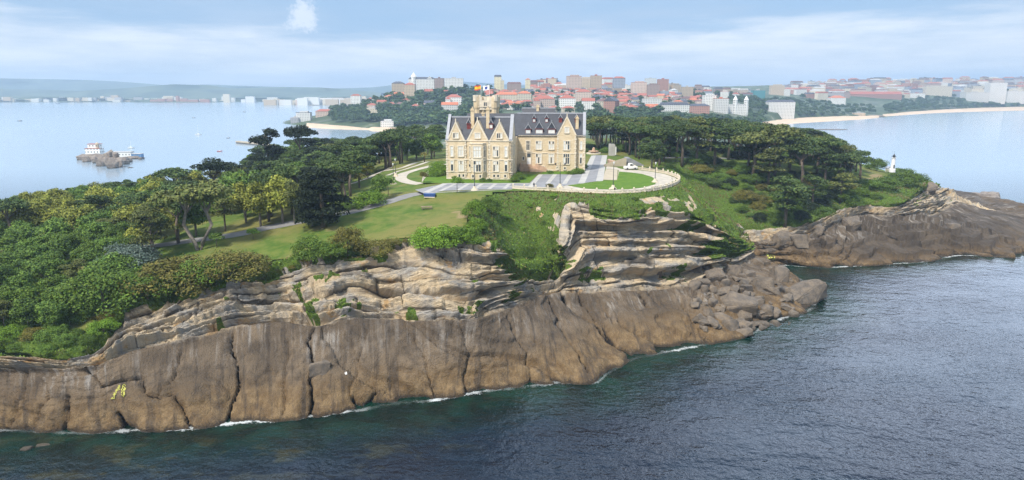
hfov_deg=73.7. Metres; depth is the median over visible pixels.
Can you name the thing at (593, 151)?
fountain
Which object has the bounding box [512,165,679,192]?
balustrade
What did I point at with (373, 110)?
villa
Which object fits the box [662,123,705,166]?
pine tree
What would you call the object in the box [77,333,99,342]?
shrub
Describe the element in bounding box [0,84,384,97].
hills
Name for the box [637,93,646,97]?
house
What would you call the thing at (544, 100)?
house
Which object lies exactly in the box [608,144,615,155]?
monument
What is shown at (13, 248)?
broadleaf tree
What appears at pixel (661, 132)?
pine tree
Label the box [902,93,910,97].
apartment block
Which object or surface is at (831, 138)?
pine tree
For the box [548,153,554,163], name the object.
window
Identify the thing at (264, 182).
pine tree
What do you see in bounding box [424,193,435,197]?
skip container
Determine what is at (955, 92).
apartment block
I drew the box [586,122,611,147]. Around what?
pine tree
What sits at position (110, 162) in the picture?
islet rock
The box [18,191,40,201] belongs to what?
broadleaf tree
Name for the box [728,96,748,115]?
casino
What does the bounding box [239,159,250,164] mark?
pine tree
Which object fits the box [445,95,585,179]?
palace
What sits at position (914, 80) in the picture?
apartment block
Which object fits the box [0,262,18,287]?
broadleaf tree
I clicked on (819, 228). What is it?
boulder
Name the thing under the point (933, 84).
apartment block
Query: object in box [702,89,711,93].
apartment block
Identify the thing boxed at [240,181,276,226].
broadleaf tree
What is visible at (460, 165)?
window
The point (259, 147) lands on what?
pine tree
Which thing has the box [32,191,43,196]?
broadleaf tree
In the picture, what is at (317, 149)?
pine tree
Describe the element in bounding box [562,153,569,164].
window
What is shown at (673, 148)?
shrub
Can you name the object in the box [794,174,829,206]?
pine tree
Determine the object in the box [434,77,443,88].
apartment block
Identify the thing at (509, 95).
long villa
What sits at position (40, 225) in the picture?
broadleaf tree
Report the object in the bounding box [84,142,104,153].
house
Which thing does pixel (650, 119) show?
pine tree
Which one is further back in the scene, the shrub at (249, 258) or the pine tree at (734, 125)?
the pine tree at (734, 125)
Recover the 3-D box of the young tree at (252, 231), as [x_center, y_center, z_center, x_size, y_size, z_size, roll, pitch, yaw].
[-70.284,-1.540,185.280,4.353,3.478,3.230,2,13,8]
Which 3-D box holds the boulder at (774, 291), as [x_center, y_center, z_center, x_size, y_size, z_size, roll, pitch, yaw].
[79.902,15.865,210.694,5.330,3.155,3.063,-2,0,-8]
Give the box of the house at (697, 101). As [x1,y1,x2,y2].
[693,99,701,103]
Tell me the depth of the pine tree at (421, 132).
350.70 m
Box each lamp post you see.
[469,164,479,190]
[555,162,565,187]
[610,162,616,188]
[652,162,657,182]
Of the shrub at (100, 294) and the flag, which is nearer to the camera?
the shrub at (100, 294)
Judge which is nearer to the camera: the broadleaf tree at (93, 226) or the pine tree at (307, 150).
the broadleaf tree at (93, 226)
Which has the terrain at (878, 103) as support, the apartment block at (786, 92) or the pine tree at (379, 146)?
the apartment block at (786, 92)
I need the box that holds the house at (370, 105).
[367,103,375,107]
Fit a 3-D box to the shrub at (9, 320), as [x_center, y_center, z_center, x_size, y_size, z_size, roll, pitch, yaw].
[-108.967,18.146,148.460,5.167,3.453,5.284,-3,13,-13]
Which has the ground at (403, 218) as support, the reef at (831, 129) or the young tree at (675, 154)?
the young tree at (675, 154)
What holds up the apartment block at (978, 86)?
on the terrain at (878, 103)
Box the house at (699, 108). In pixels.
[689,104,709,113]
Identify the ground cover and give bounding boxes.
[0,161,937,358]
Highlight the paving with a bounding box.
[416,155,601,192]
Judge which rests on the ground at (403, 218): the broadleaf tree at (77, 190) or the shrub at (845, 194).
the broadleaf tree at (77, 190)
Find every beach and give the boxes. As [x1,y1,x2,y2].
[307,123,394,130]
[763,116,878,124]
[883,107,1023,115]
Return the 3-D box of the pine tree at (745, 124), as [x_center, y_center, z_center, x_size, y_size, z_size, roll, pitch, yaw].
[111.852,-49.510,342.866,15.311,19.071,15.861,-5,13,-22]
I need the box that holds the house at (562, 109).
[561,105,574,112]
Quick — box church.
[525,78,529,88]
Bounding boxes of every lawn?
[422,175,513,182]
[514,174,536,182]
[542,171,581,173]
[569,171,657,189]
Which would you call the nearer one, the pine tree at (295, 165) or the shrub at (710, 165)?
the pine tree at (295, 165)
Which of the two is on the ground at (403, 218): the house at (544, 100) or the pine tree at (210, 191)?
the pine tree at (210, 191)
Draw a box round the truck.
[623,163,637,169]
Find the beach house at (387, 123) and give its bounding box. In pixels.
[380,119,394,126]
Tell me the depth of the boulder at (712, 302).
197.19 m
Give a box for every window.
[449,145,453,156]
[450,160,454,171]
[452,132,458,138]
[457,145,463,156]
[457,160,464,171]
[469,160,471,171]
[472,146,481,157]
[472,160,481,172]
[474,132,480,138]
[483,145,485,157]
[483,160,486,172]
[492,146,498,156]
[492,160,499,171]
[496,132,502,138]
[504,146,507,157]
[504,160,507,171]
[525,140,530,150]
[535,140,541,149]
[535,153,541,163]
[548,140,554,149]
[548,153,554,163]
[562,140,570,150]
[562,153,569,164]
[564,126,569,133]
[579,141,582,149]
[579,154,582,163]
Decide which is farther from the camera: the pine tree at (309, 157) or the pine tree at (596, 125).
the pine tree at (596, 125)
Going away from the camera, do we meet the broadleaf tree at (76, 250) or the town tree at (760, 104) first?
the broadleaf tree at (76, 250)
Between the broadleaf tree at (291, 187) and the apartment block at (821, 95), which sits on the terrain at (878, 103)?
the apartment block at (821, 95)
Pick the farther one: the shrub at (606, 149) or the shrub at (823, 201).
the shrub at (606, 149)
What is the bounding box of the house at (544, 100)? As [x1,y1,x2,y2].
[533,95,554,106]
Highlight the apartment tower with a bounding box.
[984,82,1007,103]
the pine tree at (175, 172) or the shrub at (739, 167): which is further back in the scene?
the shrub at (739, 167)
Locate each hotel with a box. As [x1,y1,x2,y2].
[408,71,434,90]
[642,97,661,104]
[658,102,689,112]
[702,94,716,110]
[712,97,728,113]
[765,100,795,118]
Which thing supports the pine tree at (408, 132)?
on the ground at (403, 218)
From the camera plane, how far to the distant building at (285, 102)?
2960.03 m
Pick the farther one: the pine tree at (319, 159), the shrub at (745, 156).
the shrub at (745, 156)
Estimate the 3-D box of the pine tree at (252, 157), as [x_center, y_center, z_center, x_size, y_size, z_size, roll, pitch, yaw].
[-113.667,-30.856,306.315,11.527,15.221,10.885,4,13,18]
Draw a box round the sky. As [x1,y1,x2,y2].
[0,0,1023,87]
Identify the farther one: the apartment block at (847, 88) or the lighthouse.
the apartment block at (847, 88)
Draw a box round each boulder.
[309,360,330,376]
[688,279,701,289]
[689,267,701,272]
[689,301,699,307]
[692,298,700,302]
[692,313,703,321]
[696,278,710,283]
[697,316,710,325]
[700,285,707,292]
[703,268,726,281]
[703,308,713,316]
[707,297,717,306]
[707,316,718,328]
[710,285,717,292]
[713,312,732,320]
[714,304,724,311]
[715,289,726,295]
[719,286,730,291]
[720,279,731,286]
[720,291,757,316]
[721,264,729,272]
[722,319,738,330]
[724,264,741,275]
[730,285,739,291]
[732,276,740,281]
[736,327,753,336]
[737,310,751,320]
[737,319,752,327]
[738,273,746,278]
[738,285,752,291]
[739,277,748,284]
[742,291,750,295]
[744,270,755,277]
[750,320,769,326]
[752,277,773,294]
[756,298,764,305]
[758,240,776,253]
[759,324,766,330]
[760,304,773,316]
[761,315,768,319]
[763,287,779,294]
[769,265,789,282]
[770,320,781,326]
[771,230,791,247]
[771,307,781,317]
[775,285,785,291]
[780,303,791,311]
[782,293,793,300]
[783,286,791,293]
[786,279,827,304]
[788,310,798,316]
[790,233,808,248]
[810,224,824,235]
[841,216,860,231]
[922,182,938,194]
[947,223,961,229]
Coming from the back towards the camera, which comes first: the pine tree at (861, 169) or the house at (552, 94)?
the house at (552, 94)
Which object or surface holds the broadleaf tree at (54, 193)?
on the ground at (403, 218)
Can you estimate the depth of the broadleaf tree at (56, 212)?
215.32 m
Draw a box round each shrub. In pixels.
[0,316,23,327]
[0,323,27,340]
[5,343,22,352]
[16,326,48,341]
[18,321,40,328]
[31,322,71,342]
[34,342,57,354]
[36,321,52,328]
[49,264,150,315]
[51,332,77,344]
[55,314,86,325]
[63,304,84,318]
[71,328,84,335]
[75,306,99,320]
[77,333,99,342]
[82,250,154,275]
[84,317,120,335]
[90,311,115,321]
[92,241,162,269]
[92,291,108,300]
[95,298,112,308]
[107,272,183,303]
[116,253,225,297]
[128,252,160,266]
[173,256,238,284]
[186,248,271,282]
[288,232,332,263]
[314,242,347,257]
[327,224,368,255]
[341,199,363,209]
[350,189,388,206]
[351,237,396,256]
[383,238,402,245]
[407,225,447,250]
[417,224,469,251]
[424,160,446,174]
[428,170,440,176]
[442,225,485,247]
[460,198,487,217]
[463,217,489,230]
[480,196,503,212]
[508,177,520,181]
[510,172,526,178]
[572,168,585,172]
[586,142,599,150]
[598,146,608,152]
[620,143,634,151]
[667,146,680,151]
[683,156,704,164]
[684,145,695,150]
[688,164,713,172]
[693,173,707,178]
[698,153,712,163]
[699,146,713,151]
[703,177,723,185]
[705,151,720,156]
[705,171,730,181]
[706,156,723,163]
[707,163,720,168]
[716,148,730,152]
[719,183,733,188]
[722,177,738,184]
[725,169,738,174]
[726,160,737,166]
[728,197,738,201]
[730,151,744,158]
[730,189,760,200]
[731,163,751,172]
[733,150,752,158]
[734,206,748,210]
[736,175,748,179]
[741,184,753,189]
[744,173,766,182]
[745,167,760,174]
[748,201,766,209]
[752,212,766,219]
[754,183,772,189]
[757,193,775,203]
[762,211,773,215]
[765,192,789,200]
[766,212,788,223]
[776,172,792,176]
[789,202,802,209]
[791,173,800,179]
[793,210,812,220]
[795,155,809,162]
[797,170,809,175]
[807,204,836,216]
[811,172,823,178]
[814,198,830,206]
[820,191,838,198]
[821,171,836,176]
[828,163,843,168]
[829,205,841,209]
[831,172,854,183]
[832,191,853,199]
[841,162,855,170]
[842,195,870,205]
[850,187,870,194]
[856,179,881,188]
[864,158,889,170]
[868,193,884,198]
[873,176,904,188]
[885,171,931,184]
[886,167,915,175]
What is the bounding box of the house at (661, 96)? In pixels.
[657,94,665,98]
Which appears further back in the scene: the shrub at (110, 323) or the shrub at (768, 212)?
the shrub at (768, 212)
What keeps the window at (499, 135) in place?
in the palace
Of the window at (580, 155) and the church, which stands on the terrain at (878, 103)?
the church
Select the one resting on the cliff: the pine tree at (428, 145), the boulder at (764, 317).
the boulder at (764, 317)
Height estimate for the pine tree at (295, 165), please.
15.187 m
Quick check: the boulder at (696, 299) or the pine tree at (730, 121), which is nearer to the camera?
the boulder at (696, 299)
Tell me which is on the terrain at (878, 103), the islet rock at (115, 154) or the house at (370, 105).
the house at (370, 105)
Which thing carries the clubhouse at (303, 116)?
on the terrain at (878, 103)
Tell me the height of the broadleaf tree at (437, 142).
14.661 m
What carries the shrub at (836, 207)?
on the cliff
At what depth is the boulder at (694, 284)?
201.86 m
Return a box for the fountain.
[586,147,600,154]
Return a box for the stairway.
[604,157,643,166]
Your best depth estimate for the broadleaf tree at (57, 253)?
178.91 m
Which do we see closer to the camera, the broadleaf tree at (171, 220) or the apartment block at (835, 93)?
the broadleaf tree at (171, 220)
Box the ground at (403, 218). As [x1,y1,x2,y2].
[0,138,893,336]
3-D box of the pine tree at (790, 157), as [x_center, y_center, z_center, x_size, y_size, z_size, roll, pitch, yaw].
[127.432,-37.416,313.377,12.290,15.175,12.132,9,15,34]
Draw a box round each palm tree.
[351,173,365,187]
[379,156,389,169]
[420,152,428,161]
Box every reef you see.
[20,446,33,450]
[36,443,49,446]
[816,129,847,129]
[972,192,999,198]
[981,191,1000,197]
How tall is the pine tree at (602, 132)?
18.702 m
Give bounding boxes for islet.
[101,157,132,161]
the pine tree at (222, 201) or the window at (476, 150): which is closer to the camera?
the pine tree at (222, 201)
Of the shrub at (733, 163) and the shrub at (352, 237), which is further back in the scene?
the shrub at (733, 163)
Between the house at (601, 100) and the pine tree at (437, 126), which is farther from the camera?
the house at (601, 100)
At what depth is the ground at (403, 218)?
197.31 m
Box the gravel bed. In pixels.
[603,169,617,179]
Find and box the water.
[0,102,1023,479]
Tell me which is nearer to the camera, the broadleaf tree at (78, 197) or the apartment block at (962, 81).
the broadleaf tree at (78, 197)
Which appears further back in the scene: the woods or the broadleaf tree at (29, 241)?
the woods
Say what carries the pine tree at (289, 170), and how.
on the ground at (403, 218)
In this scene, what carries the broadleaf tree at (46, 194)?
on the ground at (403, 218)
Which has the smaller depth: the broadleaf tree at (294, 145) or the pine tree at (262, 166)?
the pine tree at (262, 166)
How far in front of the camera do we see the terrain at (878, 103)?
1645.40 m
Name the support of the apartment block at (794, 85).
on the terrain at (878, 103)
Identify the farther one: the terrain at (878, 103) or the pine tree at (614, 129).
the terrain at (878, 103)
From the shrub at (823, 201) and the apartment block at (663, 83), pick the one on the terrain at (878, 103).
the apartment block at (663, 83)
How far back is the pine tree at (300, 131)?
328.99 m
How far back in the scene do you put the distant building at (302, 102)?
2885.11 m
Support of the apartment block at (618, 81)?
on the terrain at (878, 103)
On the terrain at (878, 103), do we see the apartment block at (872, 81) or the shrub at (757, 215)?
the apartment block at (872, 81)
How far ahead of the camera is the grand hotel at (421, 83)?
1461.23 m
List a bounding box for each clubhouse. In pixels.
[290,116,298,123]
[296,111,311,121]
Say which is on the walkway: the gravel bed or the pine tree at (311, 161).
the gravel bed
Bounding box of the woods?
[327,84,1014,123]
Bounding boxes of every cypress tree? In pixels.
[289,168,354,227]
[291,182,326,226]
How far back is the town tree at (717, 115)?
1097.26 m
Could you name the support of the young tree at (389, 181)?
on the ground at (403, 218)
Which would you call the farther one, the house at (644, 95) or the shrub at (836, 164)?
the house at (644, 95)
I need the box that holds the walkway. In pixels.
[555,166,675,191]
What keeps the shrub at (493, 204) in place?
on the ground at (403, 218)
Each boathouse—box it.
[113,151,133,156]
[131,153,143,156]
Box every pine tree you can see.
[0,198,30,225]
[0,299,12,325]
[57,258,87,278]
[69,199,95,209]
[80,195,115,212]
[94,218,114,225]
[101,186,117,193]
[105,181,120,185]
[106,196,141,211]
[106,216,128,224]
[113,191,152,204]
[120,181,137,187]
[127,214,169,247]
[128,208,178,261]
[136,205,165,225]
[145,179,234,250]
[149,199,196,243]
[150,167,192,180]
[152,184,182,193]
[162,180,175,183]
[166,207,181,235]
[169,180,199,184]
[190,157,243,203]
[204,170,222,181]
[211,194,235,231]
[229,167,246,172]
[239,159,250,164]
[242,149,264,159]
[244,155,257,159]
[244,176,287,221]
[248,145,264,152]
[248,160,286,169]
[248,170,287,215]
[249,156,273,163]
[253,159,273,164]
[254,163,271,169]
[260,164,297,177]
[261,143,295,153]
[271,164,303,179]
[275,158,293,164]
[276,150,304,157]
[283,124,318,148]
[283,139,297,145]
[290,157,304,161]
[294,138,313,147]
[296,166,316,180]
[297,175,333,194]
[301,150,335,159]
[302,146,319,153]
[302,154,320,165]
[304,138,320,147]
[309,156,328,164]
[310,148,326,152]
[313,155,334,162]
[314,158,351,193]
[317,161,362,194]
[319,138,329,141]
[320,144,353,152]
[324,140,337,151]
[331,150,366,187]
[334,140,351,144]
[334,171,352,194]
[337,150,376,196]
[345,136,363,139]
[352,145,374,179]
[356,138,382,175]
[369,143,385,173]
[371,131,406,166]
[373,139,397,168]
[378,143,397,157]
[388,128,417,162]
[396,136,410,163]
[402,124,424,138]
[412,128,425,140]
[419,137,436,158]
[422,127,445,142]
[422,131,444,157]
[429,124,445,139]
[586,116,615,144]
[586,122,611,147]
[587,116,612,135]
[589,129,605,144]
[602,114,612,143]
[608,125,618,142]
[609,116,623,143]
[610,120,626,142]
[611,117,629,143]
[613,121,636,154]
[617,130,634,152]
[621,122,648,157]
[624,119,648,146]
[626,116,647,121]
[626,124,649,159]
[630,120,649,142]
[636,124,666,161]
[638,121,659,142]
[640,118,660,142]
[641,125,669,162]
[648,134,674,160]
[649,126,685,165]
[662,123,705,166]
[665,119,685,141]
[668,122,692,158]
[668,133,680,156]
[671,114,689,120]
[678,116,714,164]
[699,117,742,168]
[708,117,727,141]
[714,123,746,159]
[723,119,736,144]
[724,122,748,150]
[727,130,784,173]
[733,121,754,146]
[733,125,765,167]
[742,144,770,161]
[753,124,805,175]
[753,147,796,184]
[762,139,787,163]
[767,175,811,227]
[768,136,795,166]
[771,139,823,182]
[775,135,807,167]
[778,152,801,170]
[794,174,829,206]
[800,128,821,154]
[805,137,841,172]
[807,131,823,159]
[810,147,850,179]
[823,136,844,171]
[827,172,861,203]
[831,141,857,173]
[840,154,873,173]
[849,150,871,171]
[859,160,871,178]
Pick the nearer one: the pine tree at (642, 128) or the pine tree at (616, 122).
the pine tree at (642, 128)
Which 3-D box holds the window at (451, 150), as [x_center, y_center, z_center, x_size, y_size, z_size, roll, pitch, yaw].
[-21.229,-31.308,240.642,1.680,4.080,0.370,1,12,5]
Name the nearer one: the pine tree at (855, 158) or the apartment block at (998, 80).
the pine tree at (855, 158)
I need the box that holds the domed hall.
[507,82,520,91]
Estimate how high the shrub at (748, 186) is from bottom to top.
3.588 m
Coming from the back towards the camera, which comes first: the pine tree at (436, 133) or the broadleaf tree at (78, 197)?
the pine tree at (436, 133)
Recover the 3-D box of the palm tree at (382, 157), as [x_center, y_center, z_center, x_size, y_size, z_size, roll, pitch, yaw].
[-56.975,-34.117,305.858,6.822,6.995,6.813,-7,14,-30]
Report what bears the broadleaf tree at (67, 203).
on the ground at (403, 218)
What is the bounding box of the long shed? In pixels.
[849,92,901,99]
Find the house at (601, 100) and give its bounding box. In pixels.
[596,97,606,108]
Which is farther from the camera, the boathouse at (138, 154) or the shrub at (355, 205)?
the boathouse at (138, 154)
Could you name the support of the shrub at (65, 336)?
on the cliff
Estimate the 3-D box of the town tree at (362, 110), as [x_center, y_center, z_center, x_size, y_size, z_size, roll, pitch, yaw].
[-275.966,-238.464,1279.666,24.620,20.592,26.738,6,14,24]
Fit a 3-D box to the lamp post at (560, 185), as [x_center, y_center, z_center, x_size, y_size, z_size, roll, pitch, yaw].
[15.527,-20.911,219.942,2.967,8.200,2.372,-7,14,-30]
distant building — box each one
[3,97,12,100]
[31,99,40,101]
[133,97,143,100]
[200,99,210,101]
[223,94,230,102]
[245,96,255,102]
[263,100,276,104]
[279,100,292,104]
[297,98,308,105]
[304,97,319,104]
[325,99,338,104]
[344,98,350,104]
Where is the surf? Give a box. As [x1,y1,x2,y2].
[220,255,959,425]
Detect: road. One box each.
[109,192,423,252]
[662,157,763,159]
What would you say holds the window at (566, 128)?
in the palace
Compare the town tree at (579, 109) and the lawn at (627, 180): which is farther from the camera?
the town tree at (579, 109)
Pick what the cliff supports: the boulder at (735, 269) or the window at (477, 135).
the boulder at (735, 269)
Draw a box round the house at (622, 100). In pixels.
[618,99,628,103]
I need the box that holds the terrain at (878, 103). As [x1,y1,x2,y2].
[285,85,1023,147]
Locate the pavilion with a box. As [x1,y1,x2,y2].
[852,112,864,115]
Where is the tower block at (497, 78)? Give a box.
[494,75,501,89]
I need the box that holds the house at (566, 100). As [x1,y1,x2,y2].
[558,94,575,107]
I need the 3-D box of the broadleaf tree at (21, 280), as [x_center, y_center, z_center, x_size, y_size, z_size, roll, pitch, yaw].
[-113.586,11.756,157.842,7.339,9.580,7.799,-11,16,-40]
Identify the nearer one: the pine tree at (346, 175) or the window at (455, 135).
the pine tree at (346, 175)
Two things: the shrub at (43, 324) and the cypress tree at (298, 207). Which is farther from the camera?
the cypress tree at (298, 207)
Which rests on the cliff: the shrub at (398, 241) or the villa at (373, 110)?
the shrub at (398, 241)
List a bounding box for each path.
[351,167,391,183]
[371,161,423,175]
[388,161,430,174]
[395,166,428,184]
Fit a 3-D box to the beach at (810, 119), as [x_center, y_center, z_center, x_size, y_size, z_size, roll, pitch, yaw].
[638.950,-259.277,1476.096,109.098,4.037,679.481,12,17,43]
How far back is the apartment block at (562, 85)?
1512.58 m
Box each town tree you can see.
[357,107,370,112]
[375,104,387,109]
[426,95,438,99]
[434,98,444,104]
[445,89,453,94]
[459,110,465,115]
[464,89,474,93]
[575,108,583,112]
[641,109,655,114]
[655,105,664,112]
[711,114,722,117]
[756,102,763,109]
[888,105,897,109]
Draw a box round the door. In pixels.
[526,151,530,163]
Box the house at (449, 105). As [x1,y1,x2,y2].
[441,102,458,109]
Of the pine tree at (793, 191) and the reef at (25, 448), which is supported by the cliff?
the pine tree at (793, 191)
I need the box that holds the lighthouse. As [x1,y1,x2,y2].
[889,152,895,171]
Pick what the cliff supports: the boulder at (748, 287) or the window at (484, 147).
the boulder at (748, 287)
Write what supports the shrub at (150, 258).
on the ground at (403, 218)
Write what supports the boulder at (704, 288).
on the cliff
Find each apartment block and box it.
[350,94,361,103]
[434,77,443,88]
[444,77,463,89]
[500,79,503,89]
[530,80,539,85]
[541,83,551,87]
[548,77,557,84]
[558,83,572,88]
[566,75,581,87]
[581,77,589,89]
[590,74,601,87]
[602,77,612,83]
[611,86,621,91]
[612,76,624,87]
[622,84,630,89]
[630,81,646,92]
[645,78,656,84]
[646,83,659,95]
[657,78,668,90]
[659,90,668,94]
[669,83,680,91]
[681,86,693,95]
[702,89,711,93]
[713,87,722,96]
[720,90,729,97]
[731,88,740,92]
[738,89,747,93]
[769,84,784,94]
[784,89,790,95]
[790,81,802,83]
[790,84,798,87]
[793,88,806,94]
[804,92,814,98]
[806,85,820,88]
[809,89,824,92]
[814,92,828,99]
[824,82,836,86]
[828,84,839,87]
[828,89,844,92]
[828,92,844,96]
[843,87,854,91]
[844,92,849,97]
[850,89,865,91]
[853,83,864,88]
[859,87,871,91]
[867,85,878,91]
[869,79,881,84]
[873,77,886,80]
[874,89,887,91]
[886,87,896,91]
[894,85,903,89]
[901,82,911,86]
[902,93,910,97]
[909,88,922,92]
[909,92,925,97]
[910,83,917,87]
[912,79,924,82]
[918,86,952,96]
[926,82,940,85]
[932,78,942,81]
[942,78,952,82]
[952,90,960,96]
[958,80,969,82]
[960,92,989,102]
[964,88,971,91]
[967,83,978,87]
[972,85,984,88]
[972,88,983,91]
[992,79,1003,82]
[1005,90,1023,103]
[1007,88,1022,90]
[1013,78,1022,83]
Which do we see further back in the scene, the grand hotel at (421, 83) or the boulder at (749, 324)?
the grand hotel at (421, 83)
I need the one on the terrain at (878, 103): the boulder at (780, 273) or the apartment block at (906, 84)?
the apartment block at (906, 84)
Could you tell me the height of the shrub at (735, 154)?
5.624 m
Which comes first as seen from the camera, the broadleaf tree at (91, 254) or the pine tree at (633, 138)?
the broadleaf tree at (91, 254)
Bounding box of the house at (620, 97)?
[616,96,627,98]
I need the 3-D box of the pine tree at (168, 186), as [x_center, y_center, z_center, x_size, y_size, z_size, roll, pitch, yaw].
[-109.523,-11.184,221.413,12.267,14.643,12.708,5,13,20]
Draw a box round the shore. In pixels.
[0,95,383,101]
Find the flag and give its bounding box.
[483,85,489,96]
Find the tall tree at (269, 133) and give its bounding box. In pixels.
[248,127,285,160]
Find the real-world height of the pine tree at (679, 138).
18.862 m
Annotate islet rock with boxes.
[76,153,102,159]
[81,156,90,161]
[91,156,97,162]
[96,159,105,165]
[103,150,112,156]
[104,157,118,168]
[112,152,118,157]
[118,159,124,166]
[127,156,138,158]
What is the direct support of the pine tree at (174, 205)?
on the ground at (403, 218)
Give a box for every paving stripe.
[424,183,446,191]
[430,189,508,192]
[447,183,529,183]
[527,174,542,187]
[546,174,556,182]
[562,174,572,183]
[578,156,595,182]
[596,155,606,180]
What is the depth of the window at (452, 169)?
241.77 m
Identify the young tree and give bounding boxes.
[208,232,224,246]
[246,228,260,238]
[383,177,395,194]
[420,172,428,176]
[450,176,464,183]
[667,151,680,162]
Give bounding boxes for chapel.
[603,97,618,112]
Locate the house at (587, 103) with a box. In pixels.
[581,98,594,109]
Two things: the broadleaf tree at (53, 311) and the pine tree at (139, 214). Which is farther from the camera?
the pine tree at (139, 214)
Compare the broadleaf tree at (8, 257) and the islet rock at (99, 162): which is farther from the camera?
the islet rock at (99, 162)
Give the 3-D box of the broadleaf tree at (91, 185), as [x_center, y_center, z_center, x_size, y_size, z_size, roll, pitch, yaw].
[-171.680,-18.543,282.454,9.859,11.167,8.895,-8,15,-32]
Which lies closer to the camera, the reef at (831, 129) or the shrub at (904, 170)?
the shrub at (904, 170)
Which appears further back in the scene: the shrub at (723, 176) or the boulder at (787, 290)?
the shrub at (723, 176)
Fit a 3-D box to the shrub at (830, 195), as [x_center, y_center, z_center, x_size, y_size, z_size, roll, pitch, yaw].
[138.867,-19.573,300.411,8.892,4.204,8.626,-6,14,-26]
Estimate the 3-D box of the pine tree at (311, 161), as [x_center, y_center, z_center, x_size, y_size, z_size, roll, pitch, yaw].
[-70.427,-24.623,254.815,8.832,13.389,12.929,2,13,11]
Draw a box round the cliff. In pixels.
[0,138,1023,433]
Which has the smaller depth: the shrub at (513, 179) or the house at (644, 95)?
the shrub at (513, 179)
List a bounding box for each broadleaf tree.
[0,209,15,224]
[0,222,7,235]
[0,234,15,248]
[0,250,26,266]
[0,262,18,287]
[0,284,16,317]
[3,219,34,232]
[3,242,26,255]
[3,270,37,298]
[7,297,40,326]
[8,200,41,225]
[8,223,41,243]
[10,258,30,274]
[10,286,42,308]
[12,202,50,226]
[17,236,41,248]
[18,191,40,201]
[18,243,49,258]
[23,253,56,278]
[29,195,53,207]
[29,258,66,281]
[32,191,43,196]
[32,232,55,245]
[33,217,72,236]
[33,299,69,324]
[36,273,69,293]
[39,208,74,230]
[39,216,60,226]
[40,188,52,197]
[40,283,77,304]
[45,188,74,203]
[45,249,65,260]
[46,232,78,255]
[46,235,73,262]
[50,194,76,208]
[58,197,81,211]
[63,203,96,226]
[66,185,89,197]
[66,230,83,236]
[68,243,95,260]
[74,193,84,199]
[74,210,109,230]
[75,267,103,290]
[76,235,87,247]
[76,248,101,266]
[78,219,110,242]
[80,239,103,250]
[82,188,113,207]
[83,185,115,206]
[84,231,103,242]
[88,182,101,187]
[94,236,120,254]
[95,208,117,221]
[100,227,125,238]
[103,221,131,232]
[108,191,139,205]
[111,202,141,221]
[112,186,129,197]
[114,231,124,240]
[116,185,138,194]
[117,235,137,247]
[123,223,155,247]
[136,180,160,191]
[137,178,164,186]
[143,175,166,181]
[147,203,171,233]
[164,213,185,233]
[172,201,216,235]
[181,170,208,181]
[218,169,260,214]
[218,171,232,179]
[229,180,250,222]
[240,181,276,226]
[262,174,299,223]
[283,177,301,223]
[287,161,305,182]
[289,142,305,148]
[360,163,376,178]
[370,174,388,191]
[394,138,414,160]
[407,139,425,153]
[409,144,422,160]
[419,133,443,158]
[637,139,667,168]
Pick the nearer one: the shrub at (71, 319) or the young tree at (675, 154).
the shrub at (71, 319)
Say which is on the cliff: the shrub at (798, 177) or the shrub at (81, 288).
the shrub at (798, 177)
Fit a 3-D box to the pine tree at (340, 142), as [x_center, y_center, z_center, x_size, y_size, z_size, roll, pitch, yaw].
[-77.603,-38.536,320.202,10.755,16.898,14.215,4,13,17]
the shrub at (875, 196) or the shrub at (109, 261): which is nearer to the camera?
the shrub at (109, 261)
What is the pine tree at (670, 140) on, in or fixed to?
on the ground at (403, 218)
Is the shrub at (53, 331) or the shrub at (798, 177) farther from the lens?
the shrub at (798, 177)
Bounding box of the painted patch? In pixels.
[111,384,125,398]
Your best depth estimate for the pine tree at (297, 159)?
278.27 m
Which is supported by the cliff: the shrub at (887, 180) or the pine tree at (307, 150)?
the shrub at (887, 180)
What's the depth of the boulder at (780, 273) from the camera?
219.56 m
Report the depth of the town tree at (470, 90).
1364.56 m
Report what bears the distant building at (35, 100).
on the shore
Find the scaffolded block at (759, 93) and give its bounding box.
[751,89,765,97]
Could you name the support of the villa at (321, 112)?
on the terrain at (878, 103)
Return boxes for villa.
[315,109,329,117]
[367,106,378,113]
[392,81,404,91]
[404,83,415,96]
[445,94,461,105]
[495,92,516,100]
[517,90,531,100]
[827,95,845,104]
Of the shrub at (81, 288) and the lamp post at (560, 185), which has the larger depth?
the lamp post at (560, 185)
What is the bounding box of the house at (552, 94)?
[547,92,555,97]
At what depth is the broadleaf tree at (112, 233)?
189.57 m
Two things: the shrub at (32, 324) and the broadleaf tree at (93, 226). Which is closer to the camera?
the shrub at (32, 324)
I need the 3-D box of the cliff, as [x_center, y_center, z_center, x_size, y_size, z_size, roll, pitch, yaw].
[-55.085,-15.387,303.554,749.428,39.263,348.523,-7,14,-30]
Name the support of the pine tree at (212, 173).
on the ground at (403, 218)
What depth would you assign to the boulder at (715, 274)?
211.71 m
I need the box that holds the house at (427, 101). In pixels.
[423,100,433,103]
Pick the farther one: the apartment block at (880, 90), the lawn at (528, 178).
the apartment block at (880, 90)
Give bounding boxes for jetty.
[235,141,275,145]
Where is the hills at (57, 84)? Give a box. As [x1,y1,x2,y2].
[0,78,524,92]
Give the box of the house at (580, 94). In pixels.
[575,88,590,101]
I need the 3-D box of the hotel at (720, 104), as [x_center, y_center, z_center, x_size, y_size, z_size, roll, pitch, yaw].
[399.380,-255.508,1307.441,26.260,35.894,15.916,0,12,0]

